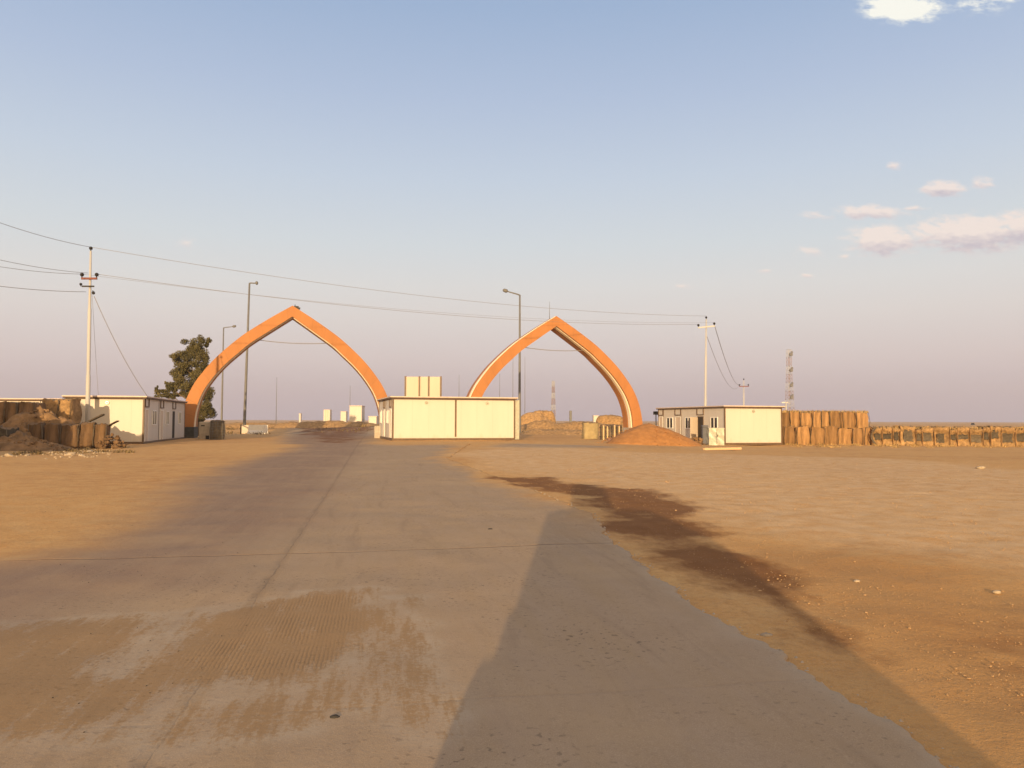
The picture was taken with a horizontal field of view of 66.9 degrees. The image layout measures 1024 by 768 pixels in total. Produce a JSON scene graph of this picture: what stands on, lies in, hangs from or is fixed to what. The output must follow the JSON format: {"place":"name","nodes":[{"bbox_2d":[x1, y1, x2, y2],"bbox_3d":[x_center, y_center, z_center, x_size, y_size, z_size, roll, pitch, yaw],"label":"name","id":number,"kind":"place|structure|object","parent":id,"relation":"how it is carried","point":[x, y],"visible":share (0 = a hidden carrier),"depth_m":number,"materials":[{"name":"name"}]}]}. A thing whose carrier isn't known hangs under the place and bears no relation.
{"place":"outdoors","nodes":[
{"label":"outdoors","id":0,"kind":"place"},
{"bbox_2d":[40,398,81,423],"bbox_3d":[-25.537,1.516,43.876,1.865,1.458,1.374,0,-3,0],"label":"earth barrier row","id":1,"kind":"object","parent":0,"point":[68,408],"visible":0.74,"depth_m":43.41,"materials":[{"name":"brown fabric"}]},
{"bbox_2d":[12,444,133,454],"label":"dry grass","id":2,"kind":"structure","parent":0,"point":[36,452],"depth_m":35.27,"materials":[{"name":"beige plant"}]},
{"bbox_2d":[0,443,945,767],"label":"road","id":3,"kind":"structure","parent":0,"point":[420,605],"depth_m":5.58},
{"bbox_2d":[45,492,375,732],"bbox_3d":[-3.905,2.055,10.117,11.576,0.031,13.984,0,-3,0],"label":"road grit","id":4,"kind":"object","parent":3,"relation":"on","point":[141,575],"visible":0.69,"depth_m":7.58,"materials":[{"name":"gravel"}]},
{"bbox_2d":[330,714,339,718],"bbox_3d":[-0.939,1.766,4.102,0.055,0.029,0.044,0,-3,0],"label":"stone","id":5,"kind":"object","parent":3,"relation":"on","point":[334,716],"visible":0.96,"depth_m":4.09,"materials":[{"name":"grey stone"}]},
{"bbox_2d":[535,490,966,767],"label":"edge crumbs","id":6,"kind":"object","parent":3,"relation":"on","point":[900,720],"visible":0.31,"depth_m":6.01,"materials":[{"name":"concrete"}]},
{"bbox_2d":[0,420,1023,767],"bbox_3d":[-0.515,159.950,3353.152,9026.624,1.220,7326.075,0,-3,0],"label":"ground","id":7,"kind":"structure","parent":0,"point":[976,732],"depth_m":10.82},
{"bbox_2d":[0,425,18,436],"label":"earth barrier row","id":8,"kind":"object","parent":7,"relation":"on","point":[6,431],"visible":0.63,"depth_m":37.90,"materials":[{"name":"brown soil"}]},
{"bbox_2d":[14,420,31,435],"bbox_3d":[-24.675,2.707,39.112,2.400,1.768,1.800,0,-3,0],"label":"earth heap","id":9,"kind":"object","parent":7,"relation":"on","point":[22,426],"visible":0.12,"depth_m":38.89,"materials":[{"name":"brown soil"}]},
{"bbox_2d":[0,398,62,402],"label":"prefab cabin","id":10,"kind":"object","parent":7,"relation":"on","point":[21,399],"visible":0.16,"depth_m":60.00,"materials":[{"name":"white metal"}]},
{"bbox_2d":[1,405,74,426],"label":"earth heap","id":11,"kind":"object","parent":7,"relation":"on","point":[16,419],"visible":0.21,"depth_m":40.93,"materials":[{"name":"brown soil"}]},
{"bbox_2d":[6,407,71,449],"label":"earth clods","id":12,"kind":"object","parent":7,"relation":"on","point":[42,440],"visible":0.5,"depth_m":37.91,"materials":[{"name":"brown soil"}]},
{"bbox_2d":[0,431,77,450],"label":"earth heap","id":13,"kind":"object","parent":7,"relation":"on","point":[11,445],"visible":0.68,"depth_m":37.31,"materials":[{"name":"brown soil"}]},
{"bbox_2d":[1,448,112,458],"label":"rubble","id":14,"kind":"object","parent":7,"relation":"on","point":[50,451],"visible":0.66,"depth_m":33.74,"materials":[{"name":"beige stone"}]},
{"bbox_2d":[28,422,110,448],"bbox_3d":[-22.754,2.659,39.925,3.639,1.451,1.182,1,-3,-20],"label":"earth barrier row","id":15,"kind":"object","parent":7,"relation":"on","point":[83,434],"visible":0.81,"depth_m":39.52,"materials":[{"name":"brown fabric"}]},
{"bbox_2d":[88,414,104,421],"bbox_3d":[-21.451,1.746,40.009,1.004,0.070,0.160,-22,-9,16],"label":"plank","id":16,"kind":"object","parent":15,"relation":"on","point":[95,418],"visible":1,"depth_m":39.97,"materials":[{"name":"wood"}]},
{"bbox_2d":[79,246,98,422],"bbox_3d":[-25.198,-2.275,46.005,1.132,11.906,0.361,0,-3,0],"label":"utility pole","id":17,"kind":"object","parent":7,"relation":"on","point":[90,278],"visible":0.98,"depth_m":46.02,"materials":[{"name":"beige concrete"}]},
{"bbox_2d":[4,267,68,273],"bbox_3d":[-27.533,-6.549,39.800,0.022,0.670,13.428,-1,-3,16],"label":"power line","id":18,"kind":"object","parent":17,"relation":"attached to","point":[37,271],"visible":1,"depth_m":43.30,"materials":[{"name":"metal"}]},
{"bbox_2d":[0,286,77,291],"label":"power line","id":19,"kind":"object","parent":17,"relation":"attached to","point":[43,290],"visible":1,"depth_m":43.50,"materials":[{"name":"metal"}]},
{"bbox_2d":[2,260,82,272],"bbox_3d":[-26.475,-6.691,38.806,0.022,0.600,15.084,0,-3,9],"label":"power line","id":20,"kind":"object","parent":17,"relation":"attached to","point":[40,267],"visible":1,"depth_m":42.53,"materials":[{"name":"metal"}]},
{"bbox_2d":[1,223,88,246],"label":"power line","id":21,"kind":"object","parent":17,"relation":"attached to","point":[43,236],"visible":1,"depth_m":42.68,"materials":[{"name":"metal"}]},
{"bbox_2d":[94,296,146,395],"bbox_3d":[-23.830,-2.241,47.254,0.036,5.880,3.267,-2,-4,42],"label":"power line","id":22,"kind":"object","parent":17,"relation":"attached to","point":[117,345],"visible":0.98,"depth_m":47.05,"materials":[{"name":"metal"}]},
{"bbox_2d":[93,247,684,315],"bbox_3d":[-3.145,-6.965,60.846,52.831,0.957,0.022,2,-3,-33],"label":"power line","id":23,"kind":"object","parent":17,"relation":"attached to","point":[371,289],"visible":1,"depth_m":55.80,"materials":[{"name":"metal"}]},
{"bbox_2d":[84,274,713,322],"bbox_3d":[-3.010,-6.045,60.803,53.871,1.390,0.014,2,-3,-33],"label":"power line","id":24,"kind":"object","parent":17,"relation":"attached to","point":[379,307],"visible":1,"depth_m":56.09,"materials":[{"name":"metal"}]},
{"bbox_2d":[95,433,127,448],"bbox_3d":[-20.737,2.968,40.240,1.363,0.870,1.103,0,-3,0],"label":"rubble pile","id":25,"kind":"object","parent":7,"relation":"on","point":[113,442],"visible":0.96,"depth_m":40.04,"materials":[{"name":"brown stone"}]},
{"bbox_2d":[62,395,187,443],"bbox_3d":[-26.188,2.493,53.549,4.700,2.950,14.220,1,-3,-13],"label":"prefab cabin","id":26,"kind":"object","parent":7,"relation":"on","point":[145,419],"visible":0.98,"depth_m":47.28,"materials":[{"name":"white metal"}]},
{"bbox_2d":[145,410,147,440],"bbox_3d":[-22.666,2.567,48.012,0.032,1.940,0.780,1,-3,-13],"label":"door","id":27,"kind":"structure","parent":26,"relation":"in","point":[146,424],"depth_m":48.04,"materials":[{"name":"metal"}]},
{"bbox_2d":[152,410,156,424],"bbox_3d":[-23.151,2.183,50.177,0.060,0.970,1.200,1,-3,-13],"label":"window","id":28,"kind":"structure","parent":26,"relation":"in","point":[154,412],"depth_m":50.12,"materials":[{"name":"grey glass"}]},
{"bbox_2d":[161,411,162,438],"bbox_3d":[-23.696,2.770,52.362,0.032,1.940,0.730,1,-3,-13],"label":"door","id":29,"kind":"structure","parent":26,"relation":"in","point":[161,411],"depth_m":52.38,"materials":[{"name":"metal"}]},
{"bbox_2d":[166,411,169,424],"bbox_3d":[-24.117,2.373,54.260,0.060,0.970,1.000,1,-3,-13],"label":"window","id":30,"kind":"structure","parent":26,"relation":"in","point":[167,412],"depth_m":54.21,"materials":[{"name":"grey glass"}]},
{"bbox_2d":[172,411,174,437],"bbox_3d":[-24.671,2.961,56.468,0.005,1.940,0.880,1,-3,-13],"label":"doorway","id":31,"kind":"structure","parent":26,"relation":"in","point":[173,415],"depth_m":56.45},
{"bbox_2d":[178,412,181,423],"bbox_3d":[-25.186,2.581,58.731,0.060,0.970,1.000,1,-3,-13],"label":"window","id":32,"kind":"structure","parent":26,"relation":"in","point":[179,413],"depth_m":58.67,"materials":[{"name":"grey glass"}]},
{"bbox_2d":[154,334,217,435],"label":"tree","id":33,"kind":"object","parent":7,"relation":"on","point":[195,350],"visible":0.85,"depth_m":69.79,"materials":[{"name":"green plant"}]},
{"bbox_2d":[199,422,209,438],"bbox_3d":[-23.331,3.590,59.049,0.880,1.420,0.604,1,-3,-8],"label":"concrete block","id":34,"kind":"object","parent":7,"relation":"on","point":[204,430],"depth_m":58.75,"materials":[{"name":"grey concrete"}]},
{"bbox_2d":[209,420,224,439],"bbox_3d":[-22.177,3.427,58.298,1.089,1.509,1.614,1,-3,-24],"label":"wire gabion","id":35,"kind":"object","parent":7,"relation":"on","point":[217,430],"visible":1,"depth_m":57.61,"materials":[{"name":"fabric"}]},
{"bbox_2d":[221,325,235,419],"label":"street lamp","id":36,"kind":"object","parent":7,"relation":"on","point":[233,326],"visible":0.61,"depth_m":128.00,"materials":[{"name":"grey metal"}]},
{"bbox_2d":[242,425,248,433],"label":"road barrier","id":37,"kind":"object","parent":7,"relation":"on","point":[245,429],"visible":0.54,"depth_m":82.75,"materials":[{"name":"white concrete"}]},
{"bbox_2d":[243,281,257,424],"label":"street lamp","id":38,"kind":"object","parent":7,"relation":"on","point":[245,389],"visible":0.69,"depth_m":86.07,"materials":[{"name":"grey metal"}]},
{"bbox_2d":[249,425,267,433],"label":"road barrier","id":39,"kind":"object","parent":7,"relation":"on","point":[254,429],"visible":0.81,"depth_m":81.69,"materials":[{"name":"white paint"}]},
{"bbox_2d":[276,384,276,413],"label":"pole","id":40,"kind":"object","parent":7,"relation":"on","point":[276,398],"visible":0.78,"depth_m":329.96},
{"bbox_2d":[185,306,386,437],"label":"gateway arch","id":41,"kind":"structure","parent":7,"relation":"on","point":[219,364],"depth_m":64.20,"materials":[{"name":"concrete"}]},
{"bbox_2d":[224,420,378,428],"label":"earth bank","id":42,"kind":"structure","parent":7,"relation":"on","point":[319,424],"depth_m":102.69,"materials":[{"name":"brown soil"}]},
{"bbox_2d":[323,410,331,420],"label":"white container","id":43,"kind":"object","parent":7,"relation":"on","point":[327,415],"visible":0.77,"depth_m":239.81,"materials":[{"name":"white metal"}]},
{"bbox_2d":[340,411,347,421],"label":"white container","id":44,"kind":"object","parent":7,"relation":"on","point":[344,416],"visible":0.84,"depth_m":239.81,"materials":[{"name":"white metal"}]},
{"bbox_2d":[349,405,364,421],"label":"white container","id":45,"kind":"object","parent":7,"relation":"on","point":[356,413],"visible":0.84,"depth_m":117.93,"materials":[{"name":"white metal"}]},
{"bbox_2d":[368,416,378,423],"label":"white container","id":46,"kind":"object","parent":7,"relation":"on","point":[374,419],"visible":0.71,"depth_m":117.87,"materials":[{"name":"white metal"}]},
{"bbox_2d":[374,426,379,437],"bbox_3d":[-10.453,3.804,60.687,0.600,1.050,0.600,0,-3,0],"label":"concrete barrier","id":47,"kind":"object","parent":7,"relation":"on","point":[376,431],"visible":0.48,"depth_m":60.39,"materials":[{"name":"white concrete"}]},
{"bbox_2d":[225,423,580,434],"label":"field scrub","id":48,"kind":"object","parent":7,"relation":"on","point":[257,433],"visible":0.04,"depth_m":91.77,"materials":[{"name":"brown plant"}]},
{"bbox_2d":[404,376,441,396],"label":"panel board","id":49,"kind":"object","parent":7,"relation":"on","point":[429,386],"visible":0.42,"depth_m":66.03,"materials":[{"name":"white metal"}]},
{"bbox_2d":[377,396,518,440],"bbox_3d":[-5.073,2.607,58.141,9.180,3.020,9.420,1,-3,-15],"label":"prefab cabin","id":50,"kind":"object","parent":7,"relation":"on","point":[406,418],"visible":0.99,"depth_m":53.86,"materials":[{"name":"white metal"}]},
{"bbox_2d":[503,289,520,431],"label":"street lamp","id":51,"kind":"object","parent":7,"relation":"on","point":[519,371],"visible":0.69,"depth_m":84.08,"materials":[{"name":"grey metal"}]},
{"bbox_2d":[521,412,551,424],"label":"earth heap","id":52,"kind":"object","parent":7,"relation":"on","point":[528,417],"visible":0.41,"depth_m":147.66,"materials":[{"name":"brown soil"}]},
{"bbox_2d":[533,410,555,422],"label":"earth heap","id":53,"kind":"object","parent":7,"relation":"on","point":[550,415],"visible":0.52,"depth_m":150.54,"materials":[{"name":"brown soil"}]},
{"bbox_2d":[551,381,555,419],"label":"lattice tower","id":54,"kind":"structure","parent":7,"relation":"on","point":[553,410],"depth_m":719.55,"materials":[{"name":"metal"}]},
{"bbox_2d":[466,302,642,431],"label":"gateway arch","id":55,"kind":"structure","parent":7,"relation":"on","point":[599,360],"depth_m":71.28,"materials":[{"name":"concrete"}]},
{"bbox_2d":[520,429,615,435],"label":"earth bank","id":56,"kind":"structure","parent":7,"relation":"on","point":[554,432],"depth_m":80.58,"materials":[{"name":"brown soil"}]},
{"bbox_2d":[569,411,571,421],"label":"dark pillar","id":57,"kind":"structure","parent":7,"relation":"on","point":[570,416],"depth_m":99.76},
{"bbox_2d":[521,420,622,432],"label":"earth bank","id":58,"kind":"structure","parent":7,"relation":"on","point":[546,424],"depth_m":94.78,"materials":[{"name":"brown soil"}]},
{"bbox_2d":[582,422,598,438],"bbox_3d":[6.369,3.769,63.051,1.305,1.374,1.295,0,-3,-6],"label":"gabion block","id":59,"kind":"object","parent":7,"relation":"on","point":[589,430],"depth_m":62.47,"materials":[{"name":"beige fabric"}]},
{"bbox_2d":[592,415,598,421],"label":"white container","id":60,"kind":"object","parent":7,"relation":"on","point":[594,417],"visible":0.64,"depth_m":169.84,"materials":[{"name":"white metal"}]},
{"bbox_2d":[596,415,622,424],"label":"earth heap","id":61,"kind":"object","parent":7,"relation":"on","point":[611,419],"visible":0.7,"depth_m":116.44,"materials":[{"name":"brown soil"}]},
{"bbox_2d":[599,425,621,439],"bbox_3d":[7.949,3.876,62.045,1.900,1.194,0.296,1,-3,-10],"label":"post rack","id":62,"kind":"object","parent":7,"relation":"on","point":[611,436],"visible":0.87,"depth_m":61.99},
{"bbox_2d":[607,423,701,445],"bbox_3d":[9.387,3.590,53.091,6.700,1.856,6.000,0,-3,0],"label":"sand heap","id":63,"kind":"object","parent":7,"relation":"on","point":[639,435],"visible":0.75,"depth_m":51.35,"materials":[{"name":"orange sand"}]},
{"bbox_2d":[597,425,691,446],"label":"heap clods","id":64,"kind":"object","parent":63,"relation":"on","point":[649,432],"visible":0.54,"depth_m":52.17,"materials":[{"name":"orange soil"}]},
{"bbox_2d":[653,411,657,425],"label":"ground floodlight","id":65,"kind":"object","parent":7,"relation":"on","point":[655,413],"visible":0.36,"depth_m":71.88,"materials":[{"name":"black paint"}]},
{"bbox_2d":[690,437,703,444],"bbox_3d":[13.493,4.176,56.899,1.589,0.567,0.943,0,-3,0],"label":"brush pile","id":66,"kind":"object","parent":7,"relation":"on","point":[698,440],"visible":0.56,"depth_m":56.59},
{"bbox_2d":[701,425,707,443],"bbox_3d":[14.162,3.739,56.920,0.460,1.420,0.600,0,-3,5],"label":"wheelie bin","id":67,"kind":"object","parent":7,"relation":"on","point":[704,432],"visible":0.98,"depth_m":56.68,"materials":[{"name":"grey plastic"}]},
{"bbox_2d":[697,316,715,405],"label":"utility pole","id":68,"kind":"object","parent":7,"relation":"on","point":[705,384],"visible":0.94,"depth_m":75.10,"materials":[{"name":"grey concrete"}]},
{"bbox_2d":[99,274,689,324],"bbox_3d":[-3.304,-5.905,60.796,51.919,1.338,0.022,2,-3,-34],"label":"power line","id":69,"kind":"object","parent":68,"relation":"attached to","point":[409,311],"visible":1,"depth_m":57.75,"materials":[{"name":"metal"}]},
{"bbox_2d":[715,327,740,384],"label":"power line","id":70,"kind":"object","parent":68,"relation":"attached to","point":[723,354],"visible":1,"depth_m":94.31,"materials":[{"name":"metal"}]},
{"bbox_2d":[706,428,724,444],"bbox_3d":[14.826,3.832,56.591,1.214,1.270,0.947,0,-3,-4],"label":"metal cabinet","id":71,"kind":"object","parent":7,"relation":"on","point":[715,436],"visible":0.94,"depth_m":56.23,"materials":[{"name":"metal"}]},
{"bbox_2d":[656,405,784,444],"bbox_3d":[16.661,3.401,64.511,5.956,2.980,11.720,1,-3,-15],"label":"prefab cabin","id":72,"kind":"object","parent":7,"relation":"on","point":[751,425],"visible":0.76,"depth_m":59.51,"materials":[{"name":"beige metal"}]},
{"bbox_2d":[666,417,672,428],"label":"window","id":73,"kind":"structure","parent":72,"relation":"in","point":[669,420],"depth_m":67.27,"materials":[{"name":"white paint"}]},
{"bbox_2d":[676,417,679,432],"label":"door","id":74,"kind":"structure","parent":72,"relation":"in","point":[677,418],"depth_m":65.73,"materials":[{"name":"metal"}]},
{"bbox_2d":[685,417,689,428],"bbox_3d":[14.563,3.228,64.070,0.060,0.970,1.100,1,-3,-15],"label":"window","id":75,"kind":"structure","parent":72,"relation":"in","point":[687,419],"depth_m":64.19,"materials":[{"name":"white paint"}]},
{"bbox_2d":[690,417,697,437],"bbox_3d":[14.607,3.631,62.223,0.850,1.930,0.040,2,-3,-35],"label":"open door","id":76,"kind":"structure","parent":72,"relation":"in","point":[693,420],"depth_m":62.21,"materials":[{"name":"white metal"}]},
{"bbox_2d":[698,417,702,437],"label":"doorway","id":77,"kind":"structure","parent":72,"relation":"in","point":[700,419],"depth_m":62.11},
{"bbox_2d":[710,417,717,427],"bbox_3d":[15.651,3.040,60.017,0.060,0.970,1.100,1,-3,-15],"label":"window","id":78,"kind":"structure","parent":72,"relation":"in","point":[713,420],"depth_m":60.01,"materials":[{"name":"white paint"}]},
{"bbox_2d":[703,447,741,449],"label":"timber beam","id":79,"kind":"structure","parent":7,"relation":"on","point":[731,448],"depth_m":44.09,"materials":[{"name":"beige wood"}]},
{"bbox_2d":[739,378,748,405],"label":"utility pole","id":80,"kind":"object","parent":7,"relation":"on","point":[743,386],"visible":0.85,"depth_m":179.94,"materials":[{"name":"grey concrete"}]},
{"bbox_2d":[465,451,1023,714],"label":"pebbles","id":81,"kind":"object","parent":7,"relation":"on","point":[955,668],"visible":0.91,"depth_m":8.82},
{"bbox_2d":[760,632,772,636],"bbox_3d":[1.903,1.879,5.787,0.084,0.046,0.073,2,-3,-31],"label":"stone","id":82,"kind":"object","parent":7,"relation":"on","point":[765,634],"visible":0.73,"depth_m":5.77,"materials":[{"name":"grey stone"}]},
{"bbox_2d":[782,425,870,444],"bbox_3d":[25.300,4.125,62.370,7.985,1.671,1.489,1,-3,-10],"label":"earth barrier row","id":83,"kind":"object","parent":7,"relation":"on","point":[825,435],"visible":0.88,"depth_m":61.82,"materials":[{"name":"brown fabric"}]},
{"bbox_2d":[782,410,869,427],"bbox_3d":[25.079,2.850,62.702,7.872,1.435,1.320,1,-3,-10],"label":"earth barrier row","id":84,"kind":"object","parent":83,"relation":"on","point":[819,419],"visible":0.91,"depth_m":62.26,"materials":[{"name":"brown fabric"}]},
{"bbox_2d":[870,426,876,443],"bbox_3d":[28.898,4.146,61.879,0.574,1.548,0.177,0,-3,0],"label":"wire end","id":85,"kind":"object","parent":7,"relation":"on","point":[871,436],"visible":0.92,"depth_m":61.85,"materials":[{"name":"grey metal"}]},
{"bbox_2d":[782,443,1022,447],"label":"barrier weeds","id":86,"kind":"object","parent":7,"relation":"on","point":[888,445],"visible":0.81,"depth_m":58.84,"materials":[{"name":"plant"}]},
{"bbox_2d":[871,425,1023,446],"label":"earth barrier row","id":87,"kind":"object","parent":7,"relation":"on","point":[998,436],"visible":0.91,"depth_m":60.75,"materials":[{"name":"beige fabric"}]},
{"bbox_2d":[782,409,1023,429],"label":"straw","id":88,"kind":"object","parent":87,"relation":"on","point":[853,411],"visible":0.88,"depth_m":61.98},
{"bbox_2d":[892,425,1022,428],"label":"earth barrier row","id":89,"kind":"object","parent":7,"relation":"on","point":[951,428],"visible":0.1,"depth_m":73.50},
{"bbox_2d":[992,590,1000,593],"bbox_3d":[4.532,1.946,7.246,0.081,0.039,0.055,0,-3,0],"label":"stone","id":90,"kind":"object","parent":7,"relation":"on","point":[996,592],"visible":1,"depth_m":7.23,"materials":[{"name":"beige stone"}]},
{"bbox_2d":[0,0,1023,421],"label":"sky","id":91,"kind":"structure","parent":0,"point":[838,184],"materials":[{"name":"blue"}]},
{"bbox_2d":[781,349,793,410],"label":"lattice tower","id":92,"kind":"structure","parent":0,"point":[790,370],"depth_m":399.99,"materials":[{"name":"metal"}]},
{"bbox_3d":[-27.777,2.720,42.010,5.925,1.489,1.422,0,-3,-2],"label":"earth barrier row","id":93,"kind":"object","parent":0,"visible":0},
{"bbox_2d":[0,401,45,422],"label":"earth barrier row","id":94,"kind":"object","parent":93,"relation":"on","point":[8,410],"visible":0.65,"depth_m":41.75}
]}

